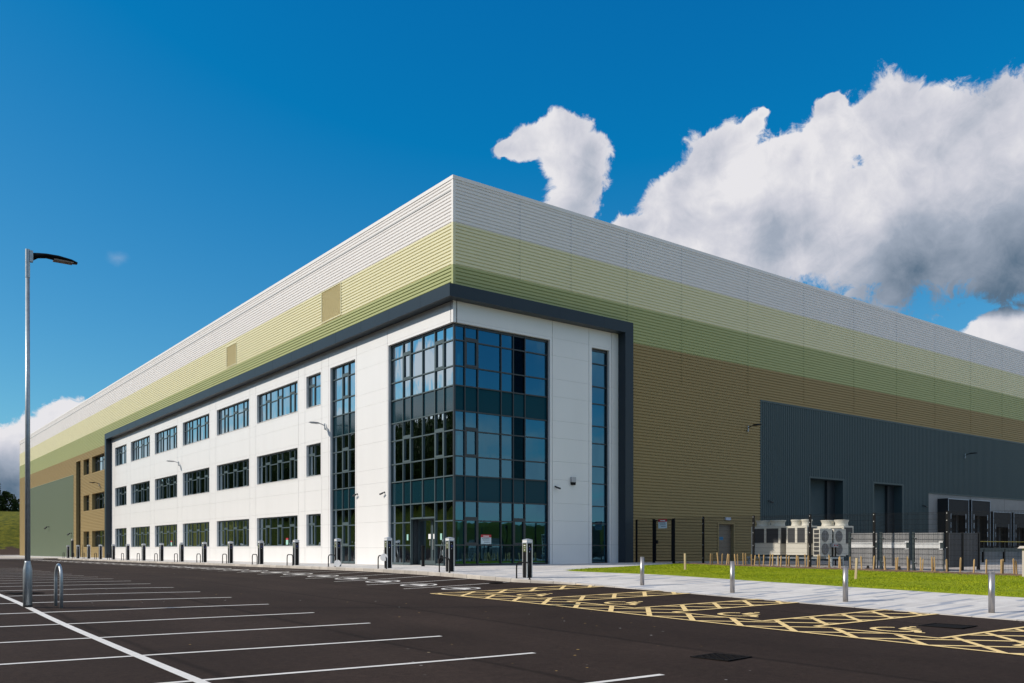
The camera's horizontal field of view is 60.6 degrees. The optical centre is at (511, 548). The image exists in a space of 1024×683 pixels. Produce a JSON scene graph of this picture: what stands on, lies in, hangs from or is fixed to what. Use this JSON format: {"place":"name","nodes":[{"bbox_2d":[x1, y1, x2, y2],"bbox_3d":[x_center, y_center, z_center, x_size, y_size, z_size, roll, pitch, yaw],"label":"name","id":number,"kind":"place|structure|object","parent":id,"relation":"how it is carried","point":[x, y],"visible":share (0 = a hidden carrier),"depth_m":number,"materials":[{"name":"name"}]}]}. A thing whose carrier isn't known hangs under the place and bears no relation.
{"place":"outdoors","nodes":[
{"label":"outdoors","id":0,"kind":"place"},
{"bbox_2d":[0,511,19,555],"bbox_3d":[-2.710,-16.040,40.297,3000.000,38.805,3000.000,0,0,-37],"label":"ground","id":1,"kind":"structure","parent":0,"point":[9,533],"depth_m":169.95,"materials":[{"name":"green plant"}]},
{"bbox_2d":[0,491,19,510],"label":"tree","id":2,"kind":"object","parent":1,"relation":"on","point":[4,495],"visible":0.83,"depth_m":191.80,"materials":[{"name":"green plant"}]},
{"bbox_2d":[6,498,19,511],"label":"tree","id":3,"kind":"object","parent":1,"relation":"on","point":[16,501],"visible":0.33,"depth_m":194.53,"materials":[{"name":"green plant"}]},
{"bbox_2d":[20,175,1023,565],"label":"warehouse","id":4,"kind":"structure","parent":1,"relation":"on","point":[466,363],"depth_m":51.29,"materials":[{"name":"white paint"}]},
{"bbox_2d":[87,495,88,510],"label":"window","id":5,"kind":"structure","parent":4,"relation":"in","point":[88,495],"depth_m":102.07,"materials":[{"name":"grey glass"}]},
{"bbox_2d":[95,530,103,546],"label":"window","id":6,"kind":"structure","parent":4,"relation":"in","point":[99,535],"depth_m":97.52,"materials":[{"name":"grey glass"}]},
{"bbox_2d":[95,492,103,508],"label":"window","id":7,"kind":"structure","parent":4,"relation":"in","point":[99,497],"depth_m":97.52,"materials":[{"name":"grey glass"}]},
{"bbox_2d":[95,454,103,471],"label":"window","id":8,"kind":"structure","parent":4,"relation":"in","point":[99,460],"depth_m":97.52,"materials":[{"name":"grey"}]},
{"bbox_2d":[115,486,126,506],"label":"window","id":9,"kind":"structure","parent":4,"relation":"in","point":[122,491],"depth_m":88.93,"materials":[{"name":"grey glass"}]},
{"bbox_2d":[115,445,126,466],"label":"window","id":10,"kind":"structure","parent":4,"relation":"in","point":[121,451],"depth_m":88.88,"materials":[{"name":"grey"}]},
{"bbox_2d":[117,528,126,546],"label":"window","id":11,"kind":"structure","parent":4,"relation":"in","point":[121,532],"depth_m":88.99,"materials":[{"name":"grey"}]},
{"bbox_2d":[131,436,149,461],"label":"window","id":12,"kind":"structure","parent":4,"relation":"in","point":[141,448],"depth_m":83.03,"materials":[{"name":"grey"}]},
{"bbox_2d":[133,526,149,546],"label":"window","id":13,"kind":"structure","parent":4,"relation":"in","point":[141,535],"depth_m":83.03,"materials":[{"name":"grey"}]},
{"bbox_2d":[133,481,149,503],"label":"window","id":14,"kind":"structure","parent":4,"relation":"in","point":[141,491],"depth_m":83.03,"materials":[{"name":"grey glass"}]},
{"bbox_2d":[155,475,176,500],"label":"window","id":15,"kind":"structure","parent":4,"relation":"in","point":[167,486],"depth_m":76.52,"materials":[{"name":"grey glass"}]},
{"bbox_2d":[155,426,176,454],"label":"window","id":16,"kind":"structure","parent":4,"relation":"in","point":[167,439],"depth_m":76.50,"materials":[{"name":"grey"}]},
{"bbox_2d":[157,524,176,546],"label":"window","id":17,"kind":"structure","parent":4,"relation":"in","point":[166,534],"depth_m":76.47,"materials":[{"name":"grey"}]},
{"bbox_2d":[184,414,208,445],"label":"window","id":18,"kind":"structure","parent":4,"relation":"in","point":[196,430],"depth_m":69.99,"materials":[{"name":"grey"}]},
{"bbox_2d":[185,522,208,546],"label":"window","id":19,"kind":"structure","parent":4,"relation":"in","point":[195,533],"depth_m":70.24,"materials":[{"name":"grey"}]},
{"bbox_2d":[185,468,208,495],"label":"window","id":20,"kind":"structure","parent":4,"relation":"in","point":[196,482],"depth_m":69.98,"materials":[{"name":"grey"}]},
{"bbox_2d":[216,519,248,546],"bbox_3d":[-20.100,-1.107,63.254,0.260,1.925,6.600,0,0,-37],"label":"window","id":21,"kind":"structure","parent":4,"relation":"in","point":[237,531],"depth_m":63.34,"materials":[{"name":"green"}]},
{"bbox_2d":[217,400,248,435],"bbox_3d":[-20.100,-9.432,63.254,0.260,1.935,6.600,0,0,-37],"label":"window","id":22,"kind":"structure","parent":4,"relation":"in","point":[234,417],"depth_m":63.39,"materials":[{"name":"blue glass"}]},
{"bbox_2d":[218,459,248,490],"bbox_3d":[-20.100,-5.287,63.254,0.260,1.925,6.600,0,0,-37],"label":"window","id":23,"kind":"structure","parent":4,"relation":"in","point":[233,475],"depth_m":63.39,"materials":[{"name":"grey glass"}]},
{"bbox_2d":[256,515,297,546],"bbox_3d":[-15.193,-1.107,56.822,0.260,1.925,6.700,0,0,-37],"label":"window","id":24,"kind":"structure","parent":4,"relation":"in","point":[274,531],"depth_m":56.97,"materials":[{"name":"grey"}]},
{"bbox_2d":[257,448,297,484],"bbox_3d":[-15.193,-5.287,56.822,0.260,1.925,6.700,0,0,-37],"label":"window","id":25,"kind":"structure","parent":4,"relation":"in","point":[280,466],"depth_m":56.87,"materials":[{"name":"grey glass"}]},
{"bbox_2d":[257,382,297,423],"bbox_3d":[-15.193,-9.432,56.822,0.260,1.935,6.700,0,0,-37],"label":"window","id":26,"kind":"structure","parent":4,"relation":"in","point":[283,401],"depth_m":56.87,"materials":[{"name":"blue glass"}]},
{"bbox_2d":[306,373,320,408],"bbox_3d":[-11.772,-9.432,52.338,0.260,1.935,2.020,0,0,-37],"label":"window","id":27,"kind":"structure","parent":4,"relation":"in","point":[314,381],"depth_m":52.50,"materials":[{"name":"blue glass"}]},
{"bbox_2d":[308,443,320,476],"bbox_3d":[-11.772,-5.287,52.338,0.260,1.925,2.020,0,0,-37],"label":"window","id":28,"kind":"structure","parent":4,"relation":"in","point":[314,450],"depth_m":52.50,"materials":[{"name":"grey"}]},
{"bbox_2d":[309,514,320,545],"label":"window","id":29,"kind":"structure","parent":4,"relation":"in","point":[314,519],"depth_m":52.50,"materials":[{"name":"green"}]},
{"bbox_2d":[309,422,325,429],"bbox_3d":[-11.225,-7.103,50.592,1.050,0.392,0.280,0,0,-37],"label":"wall lamp","id":30,"kind":"object","parent":4,"relation":"attached to","point":[318,423],"visible":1,"depth_m":50.51,"materials":[{"name":"metal"}]},
{"bbox_2d":[407,518,441,564],"bbox_3d":[-4.129,-0.350,42.824,0.430,2.300,3.240,0,0,-37],"label":"entrance door","id":31,"kind":"structure","parent":4,"relation":"in","point":[423,530],"depth_m":43.45,"materials":[{"name":"grey glass"}]},
{"bbox_2d":[481,535,490,543],"bbox_3d":[-1.232,-0.445,41.658,0.600,0.450,0.009,0,0,-37],"label":"warning sign","id":32,"kind":"object","parent":4,"relation":"attached to","point":[485,539],"visible":1,"depth_m":41.65,"materials":[{"name":"white plastic"}]},
{"bbox_2d":[570,477,575,484],"bbox_3d":[3.121,-3.450,44.673,0.300,0.400,0.123,0,0,-37],"label":"alarm box","id":33,"kind":"object","parent":4,"relation":"attached to","point":[572,480],"visible":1,"depth_m":44.61,"materials":[{"name":"grey plastic"}]},
{"bbox_2d":[717,517,734,560],"bbox_3d":[12.658,-0.505,52.155,1.580,2.710,0.390,0,0,-37],"label":"staff door","id":34,"kind":"structure","parent":4,"relation":"in","point":[728,518],"depth_m":52.30,"materials":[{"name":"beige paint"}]},
{"bbox_2d":[810,480,834,560],"bbox_3d":[20.550,-1.810,58.956,3.800,5.620,0.210,0,0,-37],"label":"roller door","id":35,"kind":"structure","parent":4,"relation":"in","point":[826,507],"depth_m":59.45,"materials":[{"name":"grey metal"}]},
{"bbox_2d":[874,485,893,560],"bbox_3d":[26.631,-1.810,63.597,3.800,5.620,0.210,0,0,-37],"label":"roller door","id":36,"kind":"structure","parent":4,"relation":"in","point":[887,492],"depth_m":64.17,"materials":[{"name":"grey metal"}]},
{"bbox_2d":[0,556,43,558],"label":"pavement apron","id":37,"kind":"object","parent":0,"point":[5,557],"visible":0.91,"depth_m":106.01,"materials":[{"name":"concrete"}]},
{"bbox_2d":[16,555,444,568],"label":"pavement","id":38,"kind":"structure","parent":0,"point":[342,565],"depth_m":50.47,"materials":[{"name":"grey concrete"}]},
{"bbox_2d":[66,545,69,557],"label":"charging post","id":39,"kind":"object","parent":38,"relation":"on","point":[68,551],"visible":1,"depth_m":94.98,"materials":[{"name":"black metal"}]},
{"bbox_2d":[71,539,73,556],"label":"service post","id":40,"kind":"object","parent":38,"relation":"on","point":[72,546],"visible":0.82,"depth_m":102.46,"materials":[{"name":"grey metal"}]},
{"bbox_2d":[76,545,79,557],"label":"charging post","id":41,"kind":"object","parent":38,"relation":"on","point":[77,552],"visible":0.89,"depth_m":91.01,"materials":[{"name":"black metal"}]},
{"bbox_2d":[87,545,89,558],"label":"charging post","id":42,"kind":"object","parent":38,"relation":"on","point":[88,551],"visible":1,"depth_m":86.96,"materials":[{"name":"black metal"}]},
{"bbox_2d":[99,544,101,558],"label":"charging post","id":43,"kind":"object","parent":38,"relation":"on","point":[100,551],"visible":0.89,"depth_m":82.98,"materials":[{"name":"black metal"}]},
{"bbox_2d":[112,544,114,559],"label":"charging post","id":44,"kind":"object","parent":38,"relation":"on","point":[113,551],"visible":1,"depth_m":78.99,"materials":[{"name":"black metal"}]},
{"bbox_2d":[126,544,129,559],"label":"charging post","id":45,"kind":"object","parent":38,"relation":"on","point":[127,551],"visible":0.91,"depth_m":74.99,"materials":[{"name":"black metal"}]},
{"bbox_2d":[142,543,145,560],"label":"charging post","id":46,"kind":"object","parent":38,"relation":"on","point":[143,553],"visible":1,"depth_m":71.01,"materials":[{"name":"black metal"}]},
{"bbox_2d":[159,543,163,560],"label":"charging post","id":47,"kind":"object","parent":38,"relation":"on","point":[161,551],"visible":0.9,"depth_m":67.05,"materials":[{"name":"black metal"}]},
{"bbox_2d":[179,542,183,561],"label":"charging post","id":48,"kind":"object","parent":38,"relation":"on","point":[181,551],"visible":1,"depth_m":63.05,"materials":[{"name":"black metal"}]},
{"bbox_2d":[202,542,206,561],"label":"charging post","id":49,"kind":"object","parent":38,"relation":"on","point":[204,551],"visible":0.97,"depth_m":59.07,"materials":[{"name":"black metal"}]},
{"bbox_2d":[228,541,232,562],"bbox_3d":[-17.716,0.217,55.150,0.274,1.385,0.292,0,0,-37],"label":"charging post","id":50,"kind":"object","parent":38,"relation":"on","point":[230,551],"visible":0.9,"depth_m":55.07,"materials":[{"name":"black metal"}]},
{"bbox_2d":[258,540,263,563],"bbox_3d":[-14.671,0.208,51.159,0.274,1.385,0.292,0,0,-37],"label":"charging post","id":51,"kind":"object","parent":38,"relation":"on","point":[260,551],"visible":0.88,"depth_m":51.08,"materials":[{"name":"black metal"}]},
{"bbox_2d":[293,539,298,564],"bbox_3d":[-11.626,0.197,47.168,0.274,1.385,0.292,0,0,-37],"label":"charging post","id":52,"kind":"object","parent":38,"relation":"on","point":[295,551],"visible":0.9,"depth_m":47.06,"materials":[{"name":"black metal"}]},
{"bbox_2d":[334,538,341,565],"bbox_3d":[-8.580,0.178,43.177,0.274,1.385,0.292,0,0,-37],"label":"charging post","id":53,"kind":"object","parent":38,"relation":"on","point":[337,546],"visible":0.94,"depth_m":43.10,"materials":[{"name":"black"}]},
{"bbox_2d":[334,556,340,566],"bbox_3d":[-8.346,0.617,41.972,0.340,0.500,0.163,0,0,12],"label":"round tag","id":54,"kind":"object","parent":53,"relation":"attached to","point":[337,563],"visible":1,"depth_m":41.92,"materials":[{"name":"white plastic"}]},
{"bbox_2d":[384,537,391,567],"bbox_3d":[-5.535,0.176,39.186,0.274,1.385,0.292,0,0,-37],"label":"charging post","id":55,"kind":"object","parent":38,"relation":"on","point":[388,546],"visible":0.92,"depth_m":39.10,"materials":[{"name":"silver"}]},
{"bbox_2d":[421,545,424,565],"bbox_3d":[-4.155,0.334,40.955,0.190,0.980,0.185,0,0,-37],"label":"black bollard","id":56,"kind":"object","parent":38,"relation":"on","point":[423,555],"visible":1,"depth_m":40.89,"materials":[{"name":"black metal"}]},
{"bbox_2d":[0,559,1023,682],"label":"road","id":57,"kind":"structure","parent":0,"point":[568,644],"depth_m":14.95,"materials":[{"name":"black asphalt"}]},
{"bbox_2d":[6,592,42,593],"bbox_3d":[-12.807,1.167,23.033,0.600,0.014,0.750,0,0,41],"label":"drain cover","id":58,"kind":"object","parent":57,"relation":"on","point":[22,593],"visible":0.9,"depth_m":22.89,"materials":[{"name":"black metal"}]},
{"bbox_2d":[23,249,77,607],"bbox_3d":[-10.080,-2.580,19.126,1.063,7.730,0.310,0,0,-37],"label":"lamp post","id":59,"kind":"object","parent":57,"relation":"on","point":[30,256],"visible":0.98,"depth_m":18.82,"materials":[{"name":"grey metal"}]},
{"bbox_2d":[54,563,62,607],"bbox_3d":[-9.872,0.820,19.071,0.066,1.003,0.686,0,0,-37],"label":"steel hoop","id":60,"kind":"object","parent":57,"relation":"on","point":[58,565],"visible":0.94,"depth_m":19.18,"materials":[{"name":"silver metal"}]},
{"bbox_2d":[39,560,479,589],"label":"charging bay markings","id":61,"kind":"object","parent":57,"relation":"on","point":[379,581],"visible":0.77,"depth_m":33.92,"materials":[{"name":"white paint"}]},
{"bbox_2d":[0,559,662,682],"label":"parking markings","id":62,"kind":"object","parent":57,"relation":"on","point":[190,678],"visible":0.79,"depth_m":13.08,"materials":[{"name":"white paint"}]},
{"bbox_2d":[11,556,1023,620],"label":"kerb","id":63,"kind":"structure","parent":57,"relation":"on","point":[482,577],"depth_m":34.52,"materials":[{"name":"concrete"}]},
{"bbox_2d":[516,562,530,579],"bbox_3d":[0.387,0.782,30.584,0.100,0.654,0.835,0,0,-37],"label":"guard hoop","id":64,"kind":"object","parent":63,"relation":"on","point":[523,562],"visible":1,"depth_m":30.48,"materials":[{"name":"black metal"}]},
{"bbox_2d":[517,593,923,632],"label":"accessible markings","id":65,"kind":"object","parent":57,"relation":"on","point":[873,628],"visible":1,"depth_m":18.74,"materials":[{"name":"yellow paint"}]},
{"bbox_2d":[690,653,751,660],"bbox_3d":[2.958,1.530,12.395,0.620,0.016,0.620,0,0,-44],"label":"drain cover","id":66,"kind":"object","parent":57,"relation":"on","point":[721,656],"visible":1,"depth_m":12.36,"materials":[{"name":"black metal"}]},
{"bbox_2d":[430,585,1023,654],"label":"hatched markings","id":67,"kind":"object","parent":57,"relation":"on","point":[682,606],"visible":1,"depth_m":18.44,"materials":[{"name":"yellow paint"}]},
{"bbox_2d":[918,623,977,628],"bbox_3d":[8.399,1.486,16.886,0.800,0.014,0.800,0,0,-43],"label":"drain cover","id":68,"kind":"object","parent":57,"relation":"on","point":[959,626],"visible":1,"depth_m":16.95,"materials":[{"name":"black metal"}]},
{"bbox_2d":[0,0,1023,510],"label":"sky","id":69,"kind":"structure","parent":0,"point":[190,157],"materials":[{"name":"blue"}]},
{"bbox_2d":[396,562,1023,619],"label":"sidewalk","id":70,"kind":"structure","parent":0,"point":[963,604],"depth_m":25.82,"materials":[{"name":"grey concrete"}]},
{"bbox_2d":[439,557,450,572],"bbox_3d":[-2.671,0.660,34.591,0.100,0.654,0.835,0,0,-37],"label":"guard hoop","id":71,"kind":"object","parent":70,"relation":"on","point":[449,563],"visible":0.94,"depth_m":34.45,"materials":[{"name":"black"}]},
{"bbox_2d":[445,537,454,571],"bbox_3d":[-2.490,0.226,35.195,0.274,1.385,0.292,0,0,-37],"label":"charging post","id":72,"kind":"object","parent":70,"relation":"on","point":[449,547],"visible":0.98,"depth_m":35.11,"materials":[{"name":"silver"}]},
{"bbox_2d":[522,539,532,577],"bbox_3d":[0.555,0.338,31.204,0.274,1.385,0.292,0,0,-37],"label":"charging post","id":73,"kind":"object","parent":70,"relation":"on","point":[527,550],"visible":1,"depth_m":31.14,"materials":[{"name":"silver"}]},
{"bbox_2d":[640,557,643,584],"bbox_3d":[4.181,0.726,28.134,0.133,0.929,0.133,0,0,-37],"label":"steel bollard","id":74,"kind":"object","parent":70,"relation":"on","point":[641,570],"visible":1,"depth_m":28.08,"materials":[{"name":"silver metal"}]},
{"bbox_2d":[730,561,734,592],"bbox_3d":[6.359,0.825,25.279,0.133,0.929,0.133,0,0,-37],"label":"steel bollard","id":75,"kind":"object","parent":70,"relation":"on","point":[732,576],"visible":0.94,"depth_m":25.23,"materials":[{"name":"silver metal"}]},
{"bbox_2d":[843,566,847,601],"bbox_3d":[8.537,0.909,22.425,0.133,0.929,0.133,0,0,-37],"label":"steel bollard","id":76,"kind":"object","parent":70,"relation":"on","point":[845,583],"visible":0.91,"depth_m":22.37,"materials":[{"name":"silver metal"}]},
{"bbox_2d":[673,562,1021,576],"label":"soil","id":77,"kind":"structure","parent":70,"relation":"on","point":[940,572],"depth_m":34.52,"materials":[{"name":"brown soil"}]},
{"bbox_2d":[985,559,987,572],"bbox_3d":[17.037,0.678,31.452,0.048,0.602,0.048,-2,3,-9],"label":"wooden stake","id":78,"kind":"object","parent":70,"relation":"on","point":[986,569],"visible":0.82,"depth_m":31.43,"materials":[{"name":"brown wood"}]},
{"bbox_2d":[988,572,994,612],"bbox_3d":[10.714,0.986,19.571,0.133,0.929,0.133,0,0,-37],"label":"steel bollard","id":79,"kind":"object","parent":70,"relation":"on","point":[991,592],"visible":0.98,"depth_m":19.52,"materials":[{"name":"silver metal"}]},
{"bbox_2d":[1013,558,1014,573],"bbox_3d":[17.658,0.665,30.815,0.048,0.661,0.048,-4,2,0],"label":"wooden stake","id":80,"kind":"object","parent":70,"relation":"on","point":[1013,566],"visible":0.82,"depth_m":30.79,"materials":[{"name":"brown wood"}]},
{"bbox_2d":[1018,546,1023,576],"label":"concrete pillar","id":81,"kind":"structure","parent":70,"relation":"on","point":[1022,547],"depth_m":29.69,"materials":[{"name":"beige concrete"}]},
{"bbox_2d":[568,565,1023,597],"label":"lawn","id":82,"kind":"structure","parent":0,"point":[886,581],"depth_m":29.10,"materials":[{"name":"green plant"}]},
{"bbox_2d":[684,553,685,569],"bbox_3d":[7.063,0.583,35.751,0.072,0.780,0.072,0,2,36],"label":"wooden stake","id":83,"kind":"object","parent":82,"relation":"on","point":[684,561],"visible":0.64,"depth_m":35.71,"materials":[{"name":"beige wood"}]},
{"bbox_2d":[854,558,857,578],"bbox_3d":[11.636,0.725,29.625,0.072,0.820,0.072,1,-5,36],"label":"wooden stake","id":84,"kind":"object","parent":82,"relation":"on","point":[856,566],"visible":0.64,"depth_m":29.60,"materials":[{"name":"beige wood"}]},
{"bbox_2d":[636,559,1021,573],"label":"yard","id":85,"kind":"structure","parent":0,"point":[952,569],"depth_m":41.95,"materials":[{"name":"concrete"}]},
{"bbox_2d":[747,556,843,565],"bbox_3d":[13.750,0.610,42.793,1.000,0.430,4.800,0,0,-37],"label":"steel base frame","id":86,"kind":"object","parent":85,"relation":"on","point":[832,558],"visible":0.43,"depth_m":41.30,"materials":[{"name":"metal"}]},
{"bbox_2d":[751,520,787,555],"bbox_3d":[12.952,-0.525,43.862,0.872,1.770,1.732,0,0,-37],"label":"cooling unit","id":87,"kind":"object","parent":86,"relation":"on","point":[774,538],"visible":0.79,"depth_m":43.37,"materials":[{"name":"beige paint"}]},
{"bbox_2d":[786,519,816,555],"bbox_3d":[14.032,-0.525,42.447,0.872,1.770,1.172,0,0,-37],"label":"cooling unit","id":88,"kind":"object","parent":86,"relation":"on","point":[794,539],"visible":0.66,"depth_m":42.27,"materials":[{"name":"beige paint"}]},
{"bbox_2d":[813,528,831,555],"bbox_3d":[14.611,-0.290,41.164,0.988,1.300,0.394,0,0,-37],"label":"condenser unit","id":89,"kind":"object","parent":86,"relation":"on","point":[822,538],"visible":0.99,"depth_m":40.92,"materials":[{"name":"beige paint"}]},
{"bbox_2d":[817,520,851,555],"bbox_3d":[15.931,-0.525,43.255,0.872,1.770,1.512,0,0,-37],"label":"cooling unit","id":90,"kind":"object","parent":86,"relation":"on","point":[844,524],"visible":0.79,"depth_m":42.79,"materials":[{"name":"beige paint"}]},
{"bbox_2d":[832,529,845,555],"bbox_3d":[15.517,-0.290,41.856,0.988,1.300,0.394,0,0,-37],"label":"condenser unit","id":91,"kind":"object","parent":86,"relation":"on","point":[843,536],"visible":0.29,"depth_m":41.77,"materials":[{"name":"beige paint"}]},
{"bbox_2d":[636,510,1023,572],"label":"fence","id":92,"kind":"object","parent":85,"relation":"on","point":[806,535],"visible":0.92,"depth_m":38.63,"materials":[{"name":"black metal"}]},
{"bbox_2d":[658,519,666,527],"bbox_3d":[7.830,-1.300,45.534,0.009,0.480,0.600,0,0,-37],"label":"warning sign","id":93,"kind":"object","parent":92,"relation":"attached to","point":[662,523],"visible":1,"depth_m":45.54,"materials":[{"name":"grey plastic"}]},
{"bbox_2d":[831,543,836,565],"bbox_3d":[15.200,0.270,41.264,0.450,1.060,0.150,0,0,-37],"label":"isolator box","id":94,"kind":"object","parent":85,"relation":"on","point":[833,545],"visible":0.7,"depth_m":41.18,"materials":[{"name":"grey metal"}]},
{"bbox_2d":[848,532,877,568],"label":"screen gate","id":95,"kind":"structure","parent":85,"relation":"on","point":[859,548],"depth_m":37.46,"materials":[{"name":"grey metal"}]},
{"bbox_2d":[881,532,909,569],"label":"screen gate","id":96,"kind":"structure","parent":85,"relation":"on","point":[890,549],"depth_m":36.39,"materials":[{"name":"grey metal"}]},
{"bbox_2d":[913,532,944,570],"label":"screen gate","id":97,"kind":"structure","parent":85,"relation":"on","point":[928,549],"depth_m":35.20,"materials":[{"name":"grey metal"}]},
{"bbox_2d":[949,532,963,569],"bbox_3d":[17.743,0.137,35.022,1.120,1.600,0.100,0,0,-37],"label":"side fence","id":98,"kind":"object","parent":85,"relation":"on","point":[953,547],"visible":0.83,"depth_m":34.98,"materials":[{"name":"black metal"}]},
{"bbox_2d":[964,532,979,569],"bbox_3d":[18.764,0.126,35.802,1.350,1.600,0.100,0,0,-37],"label":"side fence","id":99,"kind":"object","parent":85,"relation":"on","point":[969,550],"visible":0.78,"depth_m":35.78,"materials":[{"name":"black metal"}]},
{"bbox_2d":[980,541,1023,561],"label":"dock barrier","id":100,"kind":"object","parent":85,"relation":"on","point":[1003,549],"visible":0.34,"depth_m":58.90,"materials":[{"name":"grey metal"}]},
{"bbox_3d":[-5.716,0.605,38.582,0.100,0.654,0.835,0,0,-37],"label":"guard hoop","id":101,"kind":"object","parent":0,"visible":0},
{"bbox_2d":[380,554,387,560],"bbox_3d":[-5.592,0.297,38.363,0.340,0.500,0.163,0,0,12],"label":"round tag","id":102,"kind":"object","parent":101,"relation":"hanging from","point":[383,557],"visible":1,"depth_m":38.31,"materials":[{"name":"white plastic"}]}
]}

